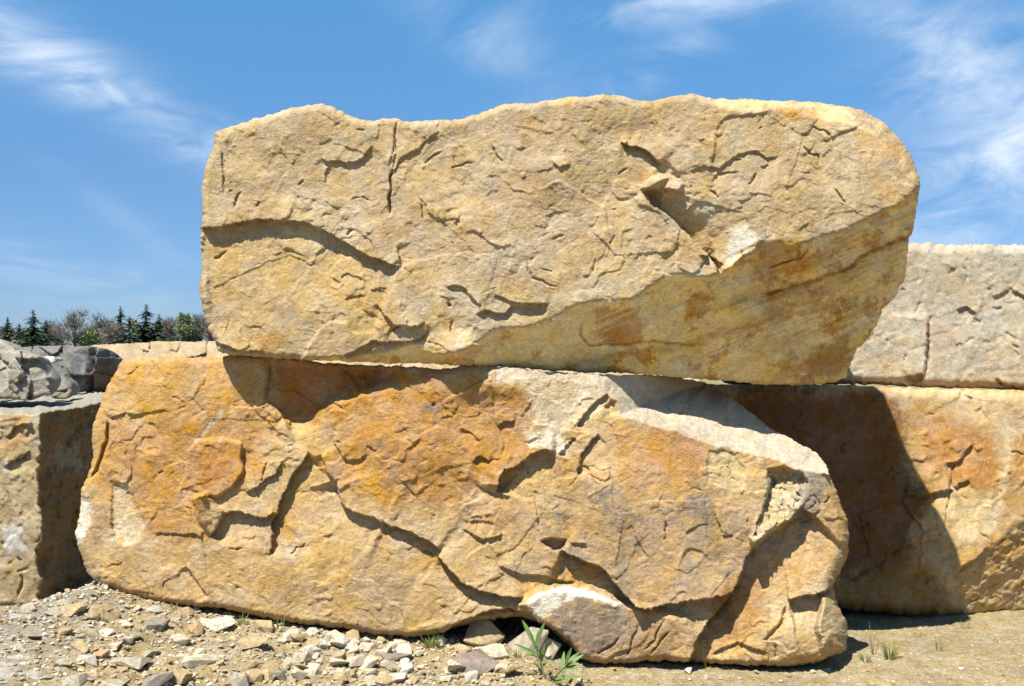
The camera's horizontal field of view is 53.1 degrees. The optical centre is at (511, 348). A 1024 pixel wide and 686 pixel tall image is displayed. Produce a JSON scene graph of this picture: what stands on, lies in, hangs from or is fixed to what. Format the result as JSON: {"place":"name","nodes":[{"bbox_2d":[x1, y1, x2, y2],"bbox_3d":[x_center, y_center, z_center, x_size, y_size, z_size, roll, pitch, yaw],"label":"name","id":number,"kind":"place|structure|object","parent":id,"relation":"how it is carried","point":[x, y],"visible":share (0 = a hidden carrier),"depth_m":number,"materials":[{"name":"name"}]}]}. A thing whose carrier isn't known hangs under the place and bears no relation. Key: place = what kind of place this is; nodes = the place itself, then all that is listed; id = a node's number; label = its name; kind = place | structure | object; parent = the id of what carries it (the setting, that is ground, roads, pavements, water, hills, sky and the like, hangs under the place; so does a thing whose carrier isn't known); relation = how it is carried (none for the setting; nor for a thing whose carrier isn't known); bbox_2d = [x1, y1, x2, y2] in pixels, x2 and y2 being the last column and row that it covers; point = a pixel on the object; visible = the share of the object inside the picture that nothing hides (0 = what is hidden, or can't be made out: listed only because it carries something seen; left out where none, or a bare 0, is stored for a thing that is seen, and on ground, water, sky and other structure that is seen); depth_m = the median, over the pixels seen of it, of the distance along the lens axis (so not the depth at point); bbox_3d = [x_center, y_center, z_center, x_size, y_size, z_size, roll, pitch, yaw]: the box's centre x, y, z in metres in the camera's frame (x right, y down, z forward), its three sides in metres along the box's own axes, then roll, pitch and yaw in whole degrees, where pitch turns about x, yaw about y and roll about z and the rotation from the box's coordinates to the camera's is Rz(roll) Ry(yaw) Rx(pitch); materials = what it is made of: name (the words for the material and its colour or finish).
{"place":"outdoors","nodes":[
{"label":"outdoors","id":0,"kind":"place"},
{"bbox_2d":[23,345,74,373],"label":"grey slab","id":1,"kind":"structure","parent":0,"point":[63,352],"depth_m":10.30,"materials":[{"name":"stone"}]},
{"bbox_2d":[61,346,122,392],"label":"dark block","id":2,"kind":"structure","parent":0,"point":[89,368],"depth_m":9.02,"materials":[{"name":"stone"}]},
{"bbox_2d":[0,379,1023,685],"bbox_3d":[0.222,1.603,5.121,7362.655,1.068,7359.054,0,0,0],"label":"ground","id":3,"kind":"structure","parent":0,"point":[950,633],"depth_m":5.09,"materials":[{"name":"soil"}]},
{"bbox_2d":[0,317,14,341],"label":"spruce tree","id":4,"kind":"object","parent":3,"relation":"on","point":[7,331],"visible":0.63,"depth_m":200.27,"materials":[{"name":"green plant"}]},
{"bbox_2d":[0,322,29,340],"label":"leafy tree","id":5,"kind":"object","parent":3,"relation":"on","point":[2,330],"visible":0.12,"depth_m":219.75,"materials":[{"name":"green plant"}]},
{"bbox_2d":[9,614,25,621],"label":"stone","id":6,"kind":"object","parent":3,"relation":"on","point":[14,617],"visible":1,"depth_m":4.68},
{"bbox_2d":[0,648,42,683],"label":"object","id":7,"kind":"object","parent":3,"relation":"on","point":[5,673],"visible":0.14,"depth_m":4.18,"materials":[{"name":"stone"}]},
{"bbox_2d":[10,337,34,346],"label":"leafy tree","id":8,"kind":"object","parent":3,"relation":"on","point":[26,340],"visible":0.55,"depth_m":180.25,"materials":[{"name":"green plant"}]},
{"bbox_2d":[20,603,36,612],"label":"stone","id":9,"kind":"object","parent":3,"relation":"on","point":[24,608],"visible":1,"depth_m":4.82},
{"bbox_2d":[11,310,62,346],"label":"spruce tree","id":10,"kind":"object","parent":3,"relation":"on","point":[32,332],"visible":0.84,"depth_m":181.48,"materials":[{"name":"green plant"}]},
{"bbox_2d":[37,320,65,345],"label":"spruce tree","id":11,"kind":"object","parent":3,"relation":"on","point":[46,327],"visible":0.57,"depth_m":193.26,"materials":[{"name":"green plant"}]},
{"bbox_2d":[0,392,104,605],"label":"stone block","id":12,"kind":"structure","parent":3,"relation":"on","point":[46,453],"depth_m":6.48,"materials":[{"name":"stone"}]},
{"bbox_2d":[0,339,60,400],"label":"grey boulder","id":13,"kind":"object","parent":12,"relation":"on","point":[25,374],"visible":1,"depth_m":7.20,"materials":[{"name":"stone"}]},
{"bbox_2d":[43,356,62,363],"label":"white stone","id":14,"kind":"object","parent":12,"relation":"on","point":[52,359],"visible":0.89,"depth_m":9.25,"materials":[{"name":"stone"}]},
{"bbox_2d":[51,374,79,398],"bbox_3d":[-3.548,0.295,8.126,0.209,0.193,0.370,0,0,0],"label":"grey rock","id":15,"kind":"object","parent":12,"relation":"on","point":[68,388],"visible":0.77,"depth_m":8.02,"materials":[{"name":"stone"}]},
{"bbox_2d":[44,607,62,615],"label":"stone","id":16,"kind":"object","parent":3,"relation":"on","point":[52,611],"visible":0.95,"depth_m":4.78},
{"bbox_2d":[44,325,63,345],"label":"bare tree","id":17,"kind":"object","parent":3,"relation":"on","point":[55,332],"visible":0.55,"depth_m":205.13,"materials":[{"name":"grey plant"}]},
{"bbox_2d":[48,319,72,344],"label":"bare tree","id":18,"kind":"object","parent":3,"relation":"on","point":[65,338],"visible":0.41,"depth_m":219.56,"materials":[{"name":"grey plant"}]},
{"bbox_2d":[54,599,71,605],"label":"stone","id":19,"kind":"object","parent":3,"relation":"on","point":[62,601],"visible":0.93,"depth_m":4.88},
{"bbox_2d":[53,658,74,666],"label":"stone","id":20,"kind":"object","parent":3,"relation":"on","point":[58,663],"visible":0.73,"depth_m":4.33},
{"bbox_2d":[58,626,72,634],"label":"stone","id":21,"kind":"object","parent":3,"relation":"on","point":[65,630],"visible":1,"depth_m":4.59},
{"bbox_2d":[56,306,89,345],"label":"bare tree","id":22,"kind":"object","parent":3,"relation":"on","point":[71,323],"visible":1,"depth_m":194.26,"materials":[{"name":"grey plant"}]},
{"bbox_2d":[59,601,88,616],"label":"stone","id":23,"kind":"object","parent":3,"relation":"on","point":[74,608],"visible":0.88,"depth_m":4.82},
{"bbox_2d":[61,673,89,685],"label":"stone","id":24,"kind":"object","parent":3,"relation":"on","point":[77,679],"visible":1,"depth_m":4.18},
{"bbox_2d":[70,640,89,653],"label":"stone","id":25,"kind":"object","parent":3,"relation":"on","point":[81,646],"visible":0.95,"depth_m":4.49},
{"bbox_2d":[64,324,101,346],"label":"leafy tree","id":26,"kind":"object","parent":3,"relation":"on","point":[87,337],"visible":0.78,"depth_m":195.87,"materials":[{"name":"green plant"}]},
{"bbox_2d":[76,654,97,665],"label":"stone","id":27,"kind":"object","parent":3,"relation":"on","point":[89,659],"visible":0.86,"depth_m":4.41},
{"bbox_2d":[85,613,99,620],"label":"stone","id":28,"kind":"object","parent":3,"relation":"on","point":[93,616],"visible":0.92,"depth_m":4.81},
{"bbox_2d":[86,310,111,344],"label":"bare tree","id":29,"kind":"object","parent":3,"relation":"on","point":[101,321],"visible":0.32,"depth_m":202.84,"materials":[{"name":"grey plant"}]},
{"bbox_2d":[86,603,112,614],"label":"stone","id":30,"kind":"object","parent":3,"relation":"on","point":[94,608],"visible":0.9,"depth_m":4.86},
{"bbox_2d":[92,649,109,658],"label":"stone","id":31,"kind":"object","parent":3,"relation":"on","point":[101,653],"visible":0.92,"depth_m":4.46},
{"bbox_2d":[99,628,114,636],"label":"stone","id":32,"kind":"object","parent":3,"relation":"on","point":[107,632],"visible":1,"depth_m":4.71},
{"bbox_2d":[100,606,119,621],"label":"stone","id":33,"kind":"object","parent":3,"relation":"on","point":[110,615],"visible":0.94,"depth_m":4.86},
{"bbox_2d":[96,321,126,344],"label":"bare tree","id":34,"kind":"object","parent":3,"relation":"on","point":[109,331],"visible":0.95,"depth_m":178.62,"materials":[{"name":"grey plant"}]},
{"bbox_2d":[94,679,130,685],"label":"stone","id":35,"kind":"object","parent":3,"relation":"on","point":[113,682],"visible":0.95,"depth_m":4.23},
{"bbox_2d":[106,642,121,650],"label":"stone","id":36,"kind":"object","parent":3,"relation":"on","point":[115,645],"visible":1,"depth_m":4.58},
{"bbox_2d":[99,306,139,343],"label":"spruce tree","id":37,"kind":"object","parent":3,"relation":"on","point":[120,316],"visible":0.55,"depth_m":202.04,"materials":[{"name":"green plant"}]},
{"bbox_2d":[121,636,133,644],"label":"stone","id":38,"kind":"object","parent":3,"relation":"on","point":[127,640],"visible":0.98,"depth_m":4.64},
{"bbox_2d":[117,317,141,343],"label":"spruce tree","id":39,"kind":"object","parent":3,"relation":"on","point":[127,337],"visible":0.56,"depth_m":179.15,"materials":[{"name":"green plant"}]},
{"bbox_2d":[109,657,151,669],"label":"stone","id":40,"kind":"object","parent":3,"relation":"on","point":[136,663],"visible":0.94,"depth_m":4.42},
{"bbox_2d":[127,672,139,680],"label":"stone","id":41,"kind":"object","parent":3,"relation":"on","point":[132,676],"visible":1,"depth_m":4.31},
{"bbox_2d":[113,304,168,342],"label":"spruce tree","id":42,"kind":"object","parent":3,"relation":"on","point":[144,330],"visible":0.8,"depth_m":175.34,"materials":[{"name":"green plant"}]},
{"bbox_2d":[140,650,159,657],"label":"stone","id":43,"kind":"object","parent":3,"relation":"on","point":[148,653],"visible":0.59,"depth_m":4.60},
{"bbox_2d":[146,605,162,612],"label":"stone","id":44,"kind":"object","parent":3,"relation":"on","point":[157,609],"visible":1,"depth_m":5.07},
{"bbox_2d":[144,617,169,631],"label":"stone","id":45,"kind":"object","parent":3,"relation":"on","point":[157,624],"visible":0.91,"depth_m":4.86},
{"bbox_2d":[142,314,173,341],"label":"spruce tree","id":46,"kind":"object","parent":3,"relation":"on","point":[158,337],"visible":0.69,"depth_m":175.33,"materials":[{"name":"green plant"}]},
{"bbox_2d":[143,671,173,685],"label":"stone","id":47,"kind":"object","parent":3,"relation":"on","point":[159,679],"visible":1,"depth_m":4.27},
{"bbox_2d":[162,320,183,341],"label":"bare tree","id":48,"kind":"object","parent":3,"relation":"on","point":[169,327],"visible":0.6,"depth_m":181.18,"materials":[{"name":"grey plant"}]},
{"bbox_2d":[169,633,191,644],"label":"stone","id":49,"kind":"object","parent":3,"relation":"on","point":[179,639],"visible":0.97,"depth_m":4.76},
{"bbox_2d":[171,670,192,683],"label":"stone","id":50,"kind":"object","parent":3,"relation":"on","point":[181,676],"visible":0.95,"depth_m":4.33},
{"bbox_2d":[173,312,194,341],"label":"leafy tree","id":51,"kind":"object","parent":3,"relation":"on","point":[184,319],"visible":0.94,"depth_m":206.89,"materials":[{"name":"green plant"}]},
{"bbox_2d":[179,607,193,617],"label":"stone","id":52,"kind":"object","parent":3,"relation":"on","point":[185,612],"visible":0.95,"depth_m":5.07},
{"bbox_2d":[176,323,198,341],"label":"leafy tree","id":53,"kind":"object","parent":3,"relation":"on","point":[192,330],"visible":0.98,"depth_m":207.34,"materials":[{"name":"green plant"}]},
{"bbox_2d":[187,623,203,634],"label":"stone","id":54,"kind":"object","parent":3,"relation":"on","point":[195,628],"visible":0.99,"depth_m":4.89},
{"bbox_2d":[180,653,219,668],"bbox_3d":[-1.398,1.401,4.592,0.182,0.063,0.070,2,-6,-29],"label":"stone","id":55,"kind":"object","parent":3,"relation":"on","point":[191,662],"visible":0.94,"depth_m":4.57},
{"bbox_2d":[192,313,207,340],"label":"bare tree","id":56,"kind":"object","parent":3,"relation":"on","point":[200,326],"visible":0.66,"depth_m":212.06,"materials":[{"name":"grey plant"}]},
{"bbox_2d":[199,320,214,340],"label":"bare tree","id":57,"kind":"object","parent":3,"relation":"on","point":[208,335],"visible":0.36,"depth_m":198.82,"materials":[{"name":"grey plant"}]},
{"bbox_2d":[206,616,236,630],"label":"stone","id":58,"kind":"object","parent":3,"relation":"on","point":[222,623],"visible":0.99,"depth_m":4.99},
{"bbox_2d":[229,672,248,685],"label":"stone","id":59,"kind":"object","parent":3,"relation":"on","point":[237,679],"visible":1,"depth_m":4.34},
{"bbox_2d":[242,659,263,669],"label":"stone","id":60,"kind":"object","parent":3,"relation":"on","point":[250,664],"visible":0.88,"depth_m":4.56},
{"bbox_2d":[238,636,268,649],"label":"stone","id":61,"kind":"object","parent":3,"relation":"on","point":[248,642],"visible":1,"depth_m":4.77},
{"bbox_2d":[249,672,262,682],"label":"stone","id":62,"kind":"object","parent":3,"relation":"on","point":[256,676],"visible":0.84,"depth_m":4.46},
{"bbox_2d":[251,620,274,632],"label":"stone","id":63,"kind":"object","parent":3,"relation":"on","point":[264,626],"visible":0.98,"depth_m":5.01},
{"bbox_2d":[259,668,275,682],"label":"stone","id":64,"kind":"object","parent":3,"relation":"on","point":[268,673],"visible":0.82,"depth_m":4.50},
{"bbox_2d":[259,662,279,677],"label":"stone","id":65,"kind":"object","parent":3,"relation":"on","point":[272,666],"visible":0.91,"depth_m":4.57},
{"bbox_2d":[273,668,286,680],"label":"stone","id":66,"kind":"object","parent":3,"relation":"on","point":[280,673],"visible":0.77,"depth_m":4.52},
{"bbox_2d":[281,657,297,668],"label":"stone","id":67,"kind":"object","parent":3,"relation":"on","point":[288,662],"visible":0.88,"depth_m":4.64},
{"bbox_2d":[290,633,305,641],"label":"stone","id":68,"kind":"object","parent":3,"relation":"on","point":[298,637],"visible":1,"depth_m":4.95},
{"bbox_2d":[291,667,307,680],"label":"stone","id":69,"kind":"object","parent":3,"relation":"on","point":[298,674],"visible":0.97,"depth_m":4.53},
{"bbox_2d":[293,651,312,662],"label":"stone","id":70,"kind":"object","parent":3,"relation":"on","point":[301,657],"visible":0.81,"depth_m":4.75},
{"bbox_2d":[303,663,321,675],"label":"stone","id":71,"kind":"object","parent":3,"relation":"on","point":[313,669],"visible":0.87,"depth_m":4.62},
{"bbox_2d":[304,645,321,654],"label":"stone","id":72,"kind":"object","parent":3,"relation":"on","point":[313,649],"visible":0.71,"depth_m":4.85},
{"bbox_2d":[306,627,319,636],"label":"stone","id":73,"kind":"object","parent":3,"relation":"on","point":[311,630],"visible":0.91,"depth_m":5.11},
{"bbox_2d":[305,637,321,646],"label":"stone","id":74,"kind":"object","parent":3,"relation":"on","point":[316,641],"visible":0.54,"depth_m":4.94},
{"bbox_2d":[318,638,328,648],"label":"stone","id":75,"kind":"object","parent":3,"relation":"on","point":[324,644],"visible":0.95,"depth_m":4.93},
{"bbox_2d":[326,630,345,640],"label":"stone","id":76,"kind":"object","parent":3,"relation":"on","point":[332,634],"visible":0.49,"depth_m":5.04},
{"bbox_2d":[331,651,345,658],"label":"stone","id":77,"kind":"object","parent":3,"relation":"on","point":[340,654],"visible":0.6,"depth_m":4.84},
{"bbox_2d":[329,658,348,665],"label":"stone","id":78,"kind":"object","parent":3,"relation":"on","point":[334,661],"visible":1,"depth_m":4.72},
{"bbox_2d":[332,671,347,681],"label":"stone","id":79,"kind":"object","parent":3,"relation":"on","point":[342,676],"visible":0.88,"depth_m":4.59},
{"bbox_2d":[334,636,349,647],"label":"stone","id":80,"kind":"object","parent":3,"relation":"on","point":[342,641],"visible":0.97,"depth_m":4.94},
{"bbox_2d":[346,629,358,639],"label":"stone","id":81,"kind":"object","parent":3,"relation":"on","point":[352,634],"visible":0.83,"depth_m":5.08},
{"bbox_2d":[346,654,365,667],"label":"stone","id":82,"kind":"object","parent":3,"relation":"on","point":[356,660],"visible":0.97,"depth_m":4.74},
{"bbox_2d":[357,654,378,670],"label":"stone","id":83,"kind":"object","parent":3,"relation":"on","point":[370,660],"visible":0.86,"depth_m":4.74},
{"bbox_2d":[358,642,379,651],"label":"stone","id":84,"kind":"object","parent":3,"relation":"on","point":[366,647],"visible":0.83,"depth_m":5.00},
{"bbox_2d":[363,674,378,685],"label":"stone","id":85,"kind":"object","parent":3,"relation":"on","point":[369,680],"visible":0.67,"depth_m":4.62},
{"bbox_2d":[363,668,378,675],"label":"stone","id":86,"kind":"object","parent":3,"relation":"on","point":[373,671],"visible":0.89,"depth_m":4.68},
{"bbox_2d":[374,646,390,655],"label":"stone","id":87,"kind":"object","parent":3,"relation":"on","point":[384,650],"visible":0.61,"depth_m":4.95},
{"bbox_2d":[375,671,392,685],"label":"stone","id":88,"kind":"object","parent":3,"relation":"on","point":[383,679],"visible":0.99,"depth_m":4.60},
{"bbox_2d":[378,660,396,670],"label":"stone","id":89,"kind":"object","parent":3,"relation":"on","point":[388,664],"visible":0.98,"depth_m":4.75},
{"bbox_2d":[75,341,701,381],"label":"sandstone block","id":90,"kind":"structure","parent":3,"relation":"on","point":[129,351],"depth_m":10.77,"materials":[{"name":"stone"}]},
{"bbox_2d":[381,653,413,661],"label":"stone","id":91,"kind":"object","parent":3,"relation":"on","point":[396,657],"visible":0.76,"depth_m":4.88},
{"bbox_2d":[391,673,407,682],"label":"stone","id":92,"kind":"object","parent":3,"relation":"on","point":[397,677],"visible":0.91,"depth_m":4.65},
{"bbox_2d":[396,643,411,653],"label":"stone","id":93,"kind":"object","parent":3,"relation":"on","point":[404,648],"visible":0.83,"depth_m":5.01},
{"bbox_2d":[400,663,413,672],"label":"stone","id":94,"kind":"object","parent":3,"relation":"on","point":[408,668],"visible":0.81,"depth_m":4.74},
{"bbox_2d":[419,634,441,647],"bbox_3d":[-0.405,1.454,5.141,0.136,0.085,0.145,0,0,0],"label":"grass tuft","id":95,"kind":"object","parent":3,"relation":"on","point":[430,642],"visible":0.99,"depth_m":5.13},
{"bbox_2d":[432,634,447,645],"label":"stone","id":96,"kind":"object","parent":3,"relation":"on","point":[443,640],"visible":0.78,"depth_m":5.19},
{"bbox_2d":[447,660,465,670],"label":"stone","id":97,"kind":"object","parent":3,"relation":"on","point":[452,665],"visible":0.89,"depth_m":4.75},
{"bbox_2d":[75,355,848,666],"bbox_3d":[-0.255,0.831,5.783,4.059,1.617,1.462,0,0,0],"label":"sandstone boulder","id":98,"kind":"object","parent":3,"relation":"on","point":[605,519],"visible":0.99,"depth_m":5.24,"materials":[{"name":"stone"}]},
{"bbox_2d":[199,93,919,384],"bbox_3d":[0.279,-0.573,5.883,3.781,1.565,1.481,0,0,0],"label":"sandstone boulder","id":99,"kind":"object","parent":98,"relation":"on","point":[751,241],"visible":1,"depth_m":5.28,"materials":[{"name":"stone"}]},
{"bbox_2d":[454,644,471,652],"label":"stone","id":100,"kind":"object","parent":3,"relation":"on","point":[460,648],"visible":0.81,"depth_m":5.05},
{"bbox_2d":[464,670,478,681],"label":"stone","id":101,"kind":"object","parent":3,"relation":"on","point":[469,676],"visible":1,"depth_m":4.67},
{"bbox_2d":[456,651,498,674],"bbox_3d":[-0.183,1.487,4.804,0.171,0.090,0.192,0,0,-42],"label":"stone","id":102,"kind":"object","parent":3,"relation":"on","point":[481,664],"visible":0.74,"depth_m":4.78,"materials":[{"name":"stone"}]},
{"bbox_2d":[463,620,504,646],"bbox_3d":[-0.168,1.471,5.274,0.212,0.146,0.171,0,0,-29],"label":"stone","id":103,"kind":"object","parent":3,"relation":"on","point":[483,633],"visible":0.74,"depth_m":5.23,"materials":[{"name":"stone"}]},
{"bbox_2d":[476,643,508,659],"bbox_3d":[-0.108,1.484,4.994,0.179,0.088,0.107,-7,13,-9],"label":"stone","id":104,"kind":"object","parent":3,"relation":"on","point":[496,651],"visible":0.74,"depth_m":4.96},
{"bbox_2d":[500,666,520,674],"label":"stone","id":105,"kind":"object","parent":3,"relation":"on","point":[505,670],"visible":0.97,"depth_m":4.71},
{"bbox_2d":[508,627,548,655],"bbox_3d":[0.085,1.474,5.147,0.197,0.157,0.157,0,-6,-29],"label":"stone","id":106,"kind":"object","parent":3,"relation":"on","point":[523,639],"visible":0.59,"depth_m":5.11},
{"bbox_2d":[514,620,584,683],"bbox_3d":[0.169,1.409,4.730,0.328,0.306,0.200,0,0,0],"label":"leafy weed","id":107,"kind":"object","parent":3,"relation":"on","point":[569,662],"visible":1,"depth_m":4.73,"materials":[{"name":"green plant"}]},
{"bbox_2d":[539,637,560,659],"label":"stone","id":108,"kind":"object","parent":3,"relation":"on","point":[552,646],"visible":0.45,"depth_m":5.14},
{"bbox_2d":[710,384,1023,616],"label":"sandstone block","id":109,"kind":"structure","parent":3,"relation":"on","point":[928,483],"depth_m":6.54,"materials":[{"name":"stone"}]},
{"bbox_2d":[722,242,1023,389],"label":"limestone block","id":110,"kind":"structure","parent":109,"relation":"on","point":[951,316],"depth_m":6.92,"materials":[{"name":"stone"}]},
{"bbox_2d":[880,640,902,659],"bbox_3d":[1.987,1.568,5.380,0.163,0.120,0.140,0,0,-37],"label":"grass tuft","id":111,"kind":"object","parent":3,"relation":"on","point":[891,657],"visible":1,"depth_m":5.37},
{"bbox_2d":[0,581,1023,685],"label":"gravel","id":112,"kind":"structure","parent":0,"point":[59,637],"depth_m":4.81,"materials":[{"name":"gravel"}]},
{"bbox_2d":[0,0,1023,345],"label":"sky","id":113,"kind":"structure","parent":0,"point":[111,111],"materials":[{"name":"blue"}]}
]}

